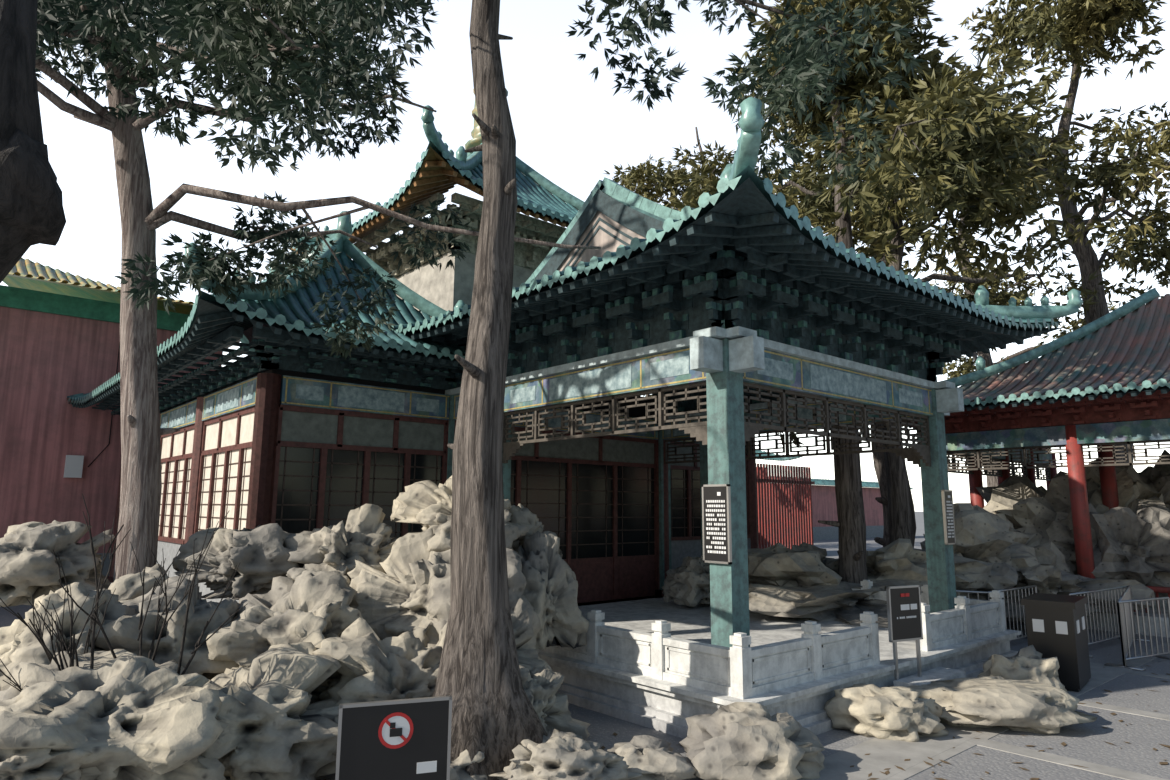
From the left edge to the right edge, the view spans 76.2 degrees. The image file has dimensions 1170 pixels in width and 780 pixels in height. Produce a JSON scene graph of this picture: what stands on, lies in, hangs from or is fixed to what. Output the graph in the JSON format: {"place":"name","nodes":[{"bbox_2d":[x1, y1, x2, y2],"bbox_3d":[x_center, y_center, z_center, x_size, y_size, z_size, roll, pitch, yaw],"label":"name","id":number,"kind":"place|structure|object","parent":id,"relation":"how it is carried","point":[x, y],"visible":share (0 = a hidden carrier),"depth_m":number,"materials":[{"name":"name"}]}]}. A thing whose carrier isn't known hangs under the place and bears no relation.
{"place":"outdoors","nodes":[
{"label":"outdoors","id":0,"kind":"place"},
{"bbox_2d":[0,0,65,282],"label":"trunk","id":1,"kind":"object","parent":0,"point":[31,207],"visible":1,"depth_m":2.42,"materials":[{"name":"brown plant"}]},
{"bbox_2d":[242,211,352,300],"bbox_3d":[-6.665,-2.591,16.328,0.300,0.694,7.039,8,-12,-40],"label":"roof ridge ornament","id":2,"kind":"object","parent":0,"point":[344,223],"depth_m":13.77,"materials":[{"name":"teal ceramic"}]},
{"bbox_2d":[113,538,750,602],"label":"hall sill","id":3,"kind":"structure","parent":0,"point":[681,550],"depth_m":16.24,"materials":[{"name":"grey stone"}]},
{"bbox_2d":[105,347,757,602],"bbox_3d":[-3.609,2.817,18.392,12.160,4.740,10.460,8,-12,-40],"label":"wall frame","id":4,"kind":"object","parent":3,"relation":"on","point":[614,577],"depth_m":14.00,"materials":[{"name":"red wood"}]},
{"bbox_2d":[159,447,700,558],"bbox_3d":[-3.581,2.340,14.613,15.123,1.860,7.345,0,-9,-1],"label":"window lattice","id":5,"kind":"object","parent":4,"relation":"attached to","point":[397,492],"visible":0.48,"depth_m":13.06,"materials":[{"name":"brown wood"}]},
{"bbox_2d":[158,412,254,538],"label":"window panes","id":6,"kind":"structure","parent":5,"relation":"attached to","point":[229,427],"depth_m":12.65,"materials":[{"name":"beige paper"}]},
{"bbox_2d":[281,410,699,466],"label":"transom panels","id":7,"kind":"object","parent":4,"relation":"attached to","point":[315,428],"visible":0.64,"depth_m":12.63,"materials":[{"name":"wood"}]},
{"bbox_2d":[0,512,1169,779],"bbox_3d":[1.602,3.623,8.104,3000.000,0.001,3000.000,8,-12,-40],"label":"ground","id":8,"kind":"structure","parent":0,"point":[1144,736],"depth_m":7.71,"materials":[{"name":"grey stone"}]},
{"bbox_2d":[97,553,111,575],"bbox_3d":[-21.361,4.666,19.216,18.060,1.100,13.030,8,-12,-40],"label":"red hall base","id":9,"kind":"object","parent":8,"relation":"on","point":[107,561],"depth_m":18.74,"materials":[{"name":"grey brick"}]},
{"bbox_2d":[0,306,222,552],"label":"wall","id":10,"kind":"structure","parent":8,"relation":"on","point":[49,363],"depth_m":18.43,"materials":[{"name":"red paint"}]},
{"bbox_2d":[63,455,83,477],"bbox_3d":[-12.677,1.898,18.496,0.360,0.550,0.120,8,-12,-40],"label":"wall box","id":11,"kind":"object","parent":10,"relation":"attached to","point":[73,468],"visible":1,"depth_m":18.45,"materials":[{"name":"white metal"}]},
{"bbox_2d":[0,285,189,331],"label":"wall cornice","id":12,"kind":"structure","parent":10,"relation":"on","point":[40,301],"depth_m":18.82,"materials":[{"name":"green paint"}]},
{"bbox_2d":[3,259,240,347],"bbox_3d":[-21.312,-3.707,20.554,20.840,3.000,15.840,8,-12,-40],"label":"red hall roof base","id":13,"kind":"object","parent":12,"relation":"on","point":[17,281],"visible":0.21,"depth_m":22.73,"materials":[{"name":"tile"}]},
{"bbox_2d":[8,257,193,303],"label":"wall roof tiles","id":14,"kind":"object","parent":13,"relation":"on","point":[42,276],"visible":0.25,"depth_m":20.58,"materials":[{"name":"tile"}]},
{"bbox_2d":[88,342,119,466],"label":"cable","id":15,"kind":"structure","parent":10,"relation":"attached to","point":[112,410],"depth_m":19.13,"materials":[{"name":"black"}]},
{"bbox_2d":[0,494,247,691],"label":"bare shrub","id":16,"kind":"object","parent":8,"relation":"on","point":[93,615],"visible":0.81,"depth_m":5.91,"materials":[{"name":"brown plant"}]},
{"bbox_2d":[35,0,600,580],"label":"cypress","id":17,"kind":"object","parent":8,"relation":"on","point":[250,86],"depth_m":8.77,"materials":[{"name":"green plant"}]},
{"bbox_2d":[0,476,642,779],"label":"rockery","id":18,"kind":"object","parent":8,"relation":"on","point":[306,642],"visible":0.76,"depth_m":6.87,"materials":[{"name":"beige stone"}]},
{"bbox_2d":[110,583,663,605],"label":"hall plinth","id":19,"kind":"structure","parent":8,"relation":"on","point":[592,603],"depth_m":14.84,"materials":[{"name":"grey stone"}]},
{"bbox_2d":[335,695,451,779],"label":"sign board","id":20,"kind":"object","parent":8,"relation":"on","point":[390,702],"visible":1,"depth_m":5.75,"materials":[{"name":"grey metal"}]},
{"bbox_2d":[339,700,448,779],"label":"prohibition sign","id":21,"kind":"object","parent":20,"relation":"in","point":[366,753],"visible":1,"depth_m":5.69,"materials":[{"name":"black metal"}]},
{"bbox_2d":[378,712,413,748],"bbox_3d":[-1.447,2.608,5.711,0.264,0.264,0.004,4,-10,-19],"label":"prohibition ring","id":22,"kind":"object","parent":21,"relation":"attached to","point":[382,740],"visible":1,"depth_m":5.71,"materials":[{"name":"red paint"}]},
{"bbox_2d":[382,716,436,773],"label":"sign graphics","id":23,"kind":"object","parent":21,"relation":"attached to","point":[422,767],"visible":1,"depth_m":5.73,"materials":[{"name":"white paint"}]},
{"bbox_2d":[167,0,923,779],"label":"cypress","id":24,"kind":"object","parent":8,"relation":"on","point":[495,716],"depth_m":7.37,"materials":[{"name":"brown plant"}]},
{"bbox_2d":[323,665,1169,779],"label":"ground litter","id":25,"kind":"object","parent":8,"relation":"on","point":[887,769],"visible":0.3,"depth_m":6.92,"materials":[{"name":"brown plant"}]},
{"bbox_2d":[756,467,765,541],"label":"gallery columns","id":26,"kind":"structure","parent":8,"relation":"on","point":[760,504],"depth_m":40.79,"materials":[{"name":"red wood"}]},
{"bbox_2d":[538,595,1020,738],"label":"porch platform","id":27,"kind":"structure","parent":8,"relation":"on","point":[667,707],"depth_m":8.95,"materials":[{"name":"stone"}]},
{"bbox_2d":[447,338,956,646],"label":"porch columns","id":28,"kind":"structure","parent":27,"relation":"on","point":[722,456],"depth_m":8.57,"materials":[{"name":"teal paint"}]},
{"bbox_2d":[160,347,932,447],"bbox_3d":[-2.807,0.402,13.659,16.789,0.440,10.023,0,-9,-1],"label":"lintels","id":29,"kind":"object","parent":28,"relation":"on","point":[646,381],"visible":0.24,"depth_m":11.30,"materials":[{"name":"teal wood"}]},
{"bbox_2d":[385,206,556,310],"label":"wall","id":30,"kind":"structure","parent":29,"relation":"on","point":[447,288],"depth_m":15.17,"materials":[{"name":"beige paint"}]},
{"bbox_2d":[346,192,566,277],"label":"brackets","id":31,"kind":"object","parent":30,"relation":"attached to","point":[529,256],"visible":0.4,"depth_m":15.66,"materials":[{"name":"paint"}]},
{"bbox_2d":[306,140,571,248],"bbox_3d":[-2.377,-4.486,18.174,7.040,2.755,7.040,8,-12,-40],"label":"roof base","id":32,"kind":"object","parent":31,"relation":"on","point":[435,148],"visible":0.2,"depth_m":14.40,"materials":[{"name":"tile"}]},
{"bbox_2d":[291,146,568,249],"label":"roof soffit","id":33,"kind":"structure","parent":32,"relation":"attached to","point":[432,155],"depth_m":13.77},
{"bbox_2d":[302,161,568,253],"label":"roof rafters","id":34,"kind":"object","parent":33,"relation":"attached to","point":[447,180],"visible":0.46,"depth_m":14.62,"materials":[{"name":"wood"}]},
{"bbox_2d":[279,105,583,242],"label":"hips","id":35,"kind":"object","parent":32,"relation":"on","point":[469,161],"visible":0.3,"depth_m":16.78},
{"bbox_2d":[293,149,573,249],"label":"roof caps","id":36,"kind":"object","parent":32,"relation":"attached to","point":[467,173],"visible":0.45,"depth_m":14.56,"materials":[{"name":"tile"}]},
{"bbox_2d":[306,152,578,247],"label":"roof tiles","id":37,"kind":"object","parent":32,"relation":"on","point":[543,200],"visible":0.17,"depth_m":17.00,"materials":[{"name":"teal tile"}]},
{"bbox_2d":[465,88,507,149],"bbox_3d":[-2.362,-6.750,18.533,1.200,1.800,1.200,8,-12,-40],"label":"roof finial","id":38,"kind":"object","parent":32,"relation":"on","point":[476,140],"visible":0.16,"depth_m":18.14,"materials":[{"name":"ceramic"}]},
{"bbox_2d":[92,237,983,414],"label":"brackets","id":39,"kind":"object","parent":29,"relation":"on","point":[676,302],"visible":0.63,"depth_m":10.44,"materials":[{"name":"teal wood"}]},
{"bbox_2d":[67,251,465,400],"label":"wing roof tiles","id":40,"kind":"object","parent":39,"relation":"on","point":[283,309],"visible":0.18,"depth_m":12.12,"materials":[{"name":"teal tile"}]},
{"bbox_2d":[69,298,453,404],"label":"fascia","id":41,"kind":"structure","parent":40,"relation":"attached to","point":[205,307],"depth_m":10.11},
{"bbox_2d":[72,310,458,407],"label":"tiles","id":42,"kind":"object","parent":41,"relation":"attached to","point":[209,326],"visible":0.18,"depth_m":10.87,"materials":[{"name":"teal tile"}]},
{"bbox_2d":[68,293,464,404],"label":"wing roof caps","id":43,"kind":"object","parent":40,"relation":"attached to","point":[260,313],"visible":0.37,"depth_m":10.79,"materials":[{"name":"teal tile"}]},
{"bbox_2d":[183,237,464,316],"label":"wing hips","id":44,"kind":"object","parent":40,"relation":"on","point":[364,262],"visible":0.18,"depth_m":13.48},
{"bbox_2d":[111,250,960,412],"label":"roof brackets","id":45,"kind":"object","parent":39,"relation":"attached to","point":[681,334],"depth_m":10.43,"materials":[{"name":"teal wood"}]},
{"bbox_2d":[393,180,1050,328],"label":"porch roof tiles","id":46,"kind":"object","parent":39,"relation":"on","point":[1040,321],"visible":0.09,"depth_m":9.65,"materials":[{"name":"teal tile"}]},
{"bbox_2d":[557,211,645,270],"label":"porch gable","id":47,"kind":"structure","parent":46,"relation":"on","point":[604,241],"depth_m":11.33,"materials":[{"name":"white paint"}]},
{"bbox_2d":[535,189,714,279],"bbox_3d":[0.202,-2.078,11.260,0.028,2.011,4.450,8,-12,-40],"label":"porch barge","id":48,"kind":"object","parent":47,"relation":"attached to","point":[634,220],"visible":0.39,"depth_m":11.28},
{"bbox_2d":[406,212,1041,360],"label":"roof eaves","id":49,"kind":"object","parent":39,"relation":"on","point":[778,239],"visible":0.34,"depth_m":8.60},
{"bbox_2d":[402,166,1062,329],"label":"tiled roof","id":50,"kind":"structure","parent":39,"relation":"on","point":[747,172],"depth_m":8.78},
{"bbox_2d":[391,176,1057,351],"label":"porch roof caps","id":51,"kind":"object","parent":50,"relation":"attached to","point":[669,224],"visible":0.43,"depth_m":8.56,"materials":[{"name":"teal tile"}]},
{"bbox_2d":[411,177,1060,354],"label":"porch roof soffit","id":52,"kind":"structure","parent":50,"relation":"attached to","point":[746,198],"depth_m":7.45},
{"bbox_2d":[161,356,922,435],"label":"painted beam panels","id":53,"kind":"object","parent":29,"relation":"attached to","point":[620,377],"visible":0.38,"depth_m":11.31,"materials":[{"name":"teal paint"}]},
{"bbox_2d":[445,326,963,418],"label":"porch plates","id":54,"kind":"object","parent":29,"relation":"on","point":[747,346],"visible":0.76,"depth_m":9.44,"materials":[{"name":"wood"}]},
{"bbox_2d":[502,381,930,466],"bbox_3d":[1.704,0.883,12.531,5.360,0.806,5.902,8,-12,-40],"label":"lattice frieze","id":55,"kind":"object","parent":29,"relation":"hanging from","point":[914,452],"visible":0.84,"depth_m":10.56,"materials":[{"name":"brown wood"}]},
{"bbox_2d":[702,484,731,563],"bbox_3d":[1.472,1.493,8.340,0.040,0.868,0.378,8,-12,-40],"label":"plaque frame","id":56,"kind":"object","parent":28,"relation":"attached to","point":[729,533],"visible":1,"depth_m":8.24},
{"bbox_2d":[704,486,727,561],"bbox_3d":[1.472,1.493,8.340,0.030,0.820,0.330,8,-12,-40],"label":"sign board","id":57,"kind":"object","parent":56,"relation":"in","point":[710,493],"visible":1,"depth_m":8.33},
{"bbox_2d":[706,492,725,553],"bbox_3d":[1.457,1.479,8.328,0.004,0.673,0.274,8,-12,-40],"label":"sign text","id":58,"kind":"object","parent":57,"relation":"attached to","point":[717,524],"visible":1,"depth_m":8.31},
{"bbox_2d":[941,490,955,544],"bbox_3d":[5.728,2.003,11.752,0.308,0.848,0.040,8,-12,-40],"label":"plaque frame","id":59,"kind":"object","parent":28,"relation":"attached to","point":[944,517],"visible":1,"depth_m":11.67,"materials":[{"name":"wood"}]},
{"bbox_2d":[944,491,954,542],"bbox_3d":[5.728,2.003,11.752,0.260,0.800,0.030,8,-12,-40],"label":"sign board","id":60,"kind":"object","parent":59,"relation":"in","point":[951,539],"visible":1,"depth_m":11.74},
{"bbox_2d":[946,495,953,537],"bbox_3d":[5.741,1.989,11.739,0.218,0.657,0.004,8,-12,-40],"label":"sign text","id":61,"kind":"object","parent":60,"relation":"attached to","point":[950,517],"visible":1,"depth_m":11.74},
{"bbox_2d":[539,580,1005,698],"bbox_3d":[1.858,3.448,11.925,6.610,0.605,6.630,8,-12,-40],"label":"marble balustrade","id":62,"kind":"object","parent":27,"relation":"on","point":[740,669],"visible":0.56,"depth_m":8.33,"materials":[{"name":"white stone"}]},
{"bbox_2d":[756,463,814,548],"bbox_3d":[5.704,4.303,24.360,6.600,3.800,0.060,8,-12,-40],"label":"red fence","id":63,"kind":"object","parent":8,"relation":"on","point":[766,522],"visible":0.31,"depth_m":25.36,"materials":[{"name":"red wood"}]},
{"bbox_2d":[766,483,883,527],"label":"red wall","id":64,"kind":"structure","parent":8,"relation":"on","point":[824,506],"depth_m":59.31,"materials":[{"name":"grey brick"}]},
{"bbox_2d":[767,525,883,541],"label":"wall base","id":65,"kind":"object","parent":8,"relation":"on","point":[825,533],"depth_m":58.87,"materials":[{"name":"grey stone"}]},
{"bbox_2d":[607,645,1097,779],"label":"rocks","id":66,"kind":"object","parent":8,"relation":"on","point":[1023,689],"visible":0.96,"depth_m":7.57,"materials":[{"name":"beige stone"}]},
{"bbox_2d":[670,0,1046,583],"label":"tree","id":67,"kind":"object","parent":8,"relation":"on","point":[903,160],"depth_m":13.59,"materials":[{"name":"green plant"}]},
{"bbox_2d":[643,0,1110,547],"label":"tree","id":68,"kind":"object","parent":8,"relation":"on","point":[1022,294],"depth_m":22.23,"materials":[{"name":"green plant"}]},
{"bbox_2d":[886,585,922,679],"bbox_3d":[3.906,3.091,9.062,0.548,1.384,0.300,5,-10,-27],"label":"information sign","id":69,"kind":"object","parent":8,"relation":"on","point":[895,655],"visible":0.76,"depth_m":9.03,"materials":[{"name":"grey metal"}]},
{"bbox_2d":[890,587,920,639],"bbox_3d":[3.908,2.727,9.119,0.500,0.600,0.030,5,-10,-27],"label":"no entry sign","id":70,"kind":"object","parent":69,"relation":"attached to","point":[907,628],"visible":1,"depth_m":9.10,"materials":[{"name":"black metal"}]},
{"bbox_2d":[901,593,908,596],"bbox_3d":[3.919,2.511,9.136,0.149,0.040,0.004,5,-10,-27],"label":"no entry sign","id":71,"kind":"object","parent":70,"relation":"attached to","point":[904,594],"visible":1,"depth_m":9.13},
{"bbox_2d":[897,604,916,618],"bbox_3d":[3.935,2.703,9.114,0.361,0.165,0.004,5,-10,-27],"label":"sign text","id":72,"kind":"object","parent":70,"relation":"attached to","point":[907,607],"visible":1,"depth_m":9.12},
{"bbox_2d":[662,449,1169,627],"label":"rockery","id":73,"kind":"object","parent":8,"relation":"on","point":[1016,531],"visible":0.7,"depth_m":14.48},
{"bbox_2d":[757,0,1074,546],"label":"tree","id":74,"kind":"object","parent":8,"relation":"on","point":[1006,216],"depth_m":14.80,"materials":[{"name":"green plant"}]},
{"bbox_2d":[797,640,1169,779],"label":"paving strips","id":75,"kind":"object","parent":8,"relation":"on","point":[885,754],"visible":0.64,"depth_m":7.19,"materials":[{"name":"grey stone"}]},
{"bbox_2d":[1021,593,1090,691],"bbox_3d":[6.442,3.410,10.156,1.020,1.130,0.620,11,-14,-48],"label":"litter bin","id":76,"kind":"object","parent":75,"relation":"on","point":[1070,651],"visible":0.81,"depth_m":9.82,"materials":[{"name":"black metal"}]},
{"bbox_2d":[1032,616,1084,634],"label":"trash can labels","id":77,"kind":"object","parent":76,"relation":"attached to","point":[1038,626],"visible":1,"depth_m":9.87,"materials":[{"name":"white paper"}]},
{"bbox_2d":[903,129,1132,486],"bbox_3d":[18.970,-3.497,36.371,12.217,23.276,15.921,3,-9,-14],"label":"tree","id":78,"kind":"object","parent":8,"relation":"on","point":[966,367],"depth_m":36.67,"materials":[{"name":"green plant"}]},
{"bbox_2d":[916,0,1169,465],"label":"tree","id":79,"kind":"object","parent":8,"relation":"on","point":[1090,26],"depth_m":24.92,"materials":[{"name":"green plant"}]},
{"bbox_2d":[920,585,1169,670],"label":"steel barriers","id":80,"kind":"object","parent":8,"relation":"on","point":[1126,636],"visible":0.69,"depth_m":12.48,"materials":[{"name":"grey metal"}]},
{"bbox_2d":[1006,599,1169,637],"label":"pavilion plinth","id":81,"kind":"structure","parent":8,"relation":"on","point":[1152,621],"depth_m":14.39,"materials":[{"name":"metal"}]},
{"bbox_2d":[968,425,1169,613],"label":"pavilion columns","id":82,"kind":"structure","parent":81,"relation":"on","point":[1080,511],"depth_m":15.63,"materials":[{"name":"red paint"}]},
{"bbox_2d":[945,419,1169,464],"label":"pavilion beams","id":83,"kind":"structure","parent":82,"relation":"on","point":[1142,430],"depth_m":16.07,"materials":[{"name":"teal wood"}]},
{"bbox_2d":[905,390,1169,451],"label":"roof eaves","id":84,"kind":"object","parent":83,"relation":"on","point":[1142,405],"visible":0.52,"depth_m":15.73,"materials":[{"name":"red wood"}]},
{"bbox_2d":[955,294,1169,401],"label":"roof tiles","id":85,"kind":"object","parent":84,"relation":"on","point":[1148,337],"visible":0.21,"depth_m":16.94,"materials":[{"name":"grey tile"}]},
{"bbox_2d":[901,385,1169,427],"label":"rafter ends","id":86,"kind":"object","parent":85,"relation":"attached to","point":[1164,390],"visible":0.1,"depth_m":14.93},
{"bbox_2d":[943,288,1159,386],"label":"pavilion hips","id":87,"kind":"object","parent":85,"relation":"on","point":[982,372],"visible":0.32,"depth_m":18.08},
{"bbox_2d":[964,378,1169,406],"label":"pavilion roof caps","id":88,"kind":"object","parent":85,"relation":"attached to","point":[1161,382],"visible":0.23,"depth_m":14.77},
{"bbox_2d":[964,386,1169,407],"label":"fascia","id":89,"kind":"structure","parent":85,"relation":"attached to","point":[1074,396],"depth_m":15.04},
{"bbox_2d":[947,440,1169,480],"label":"lattice frieze","id":90,"kind":"object","parent":83,"relation":"attached to","point":[984,463],"visible":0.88,"depth_m":16.45,"materials":[{"name":"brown wood"}]},
{"bbox_2d":[0,0,1169,511],"label":"sky","id":91,"kind":"structure","parent":0,"point":[570,128],"materials":[{"name":"white"}]},
{"bbox_2d":[525,177,680,283],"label":"roof ridge","id":92,"kind":"structure","parent":0,"point":[612,188],"depth_m":11.17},
{"bbox_2d":[590,127,734,395],"bbox_3d":[4.859,-2.198,34.391,14.678,20.246,12.500,8,-12,-40],"label":"tree","id":93,"kind":"object","parent":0,"point":[630,181],"depth_m":32.43,"materials":[{"name":"green plant"}]},
{"bbox_2d":[761,456,803,460],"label":"roof tile edge","id":94,"kind":"object","parent":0,"point":[783,460],"visible":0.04,"depth_m":40.57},
{"bbox_2d":[756,450,802,460],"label":"gallery roof tiles","id":95,"kind":"object","parent":94,"relation":"on","point":[781,459],"visible":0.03,"depth_m":40.81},
{"bbox_2d":[720,97,1082,318],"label":"porch hips","id":96,"kind":"object","parent":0,"point":[751,122],"visible":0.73,"depth_m":8.03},
{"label":"wall cap base","id":97,"kind":"object","parent":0,"visible":0},
{"bbox_2d":[768,476,913,488],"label":"wall cap tiles","id":98,"kind":"object","parent":97,"relation":"on","point":[820,481],"depth_m":59.65,"materials":[{"name":"tile"}]}
]}

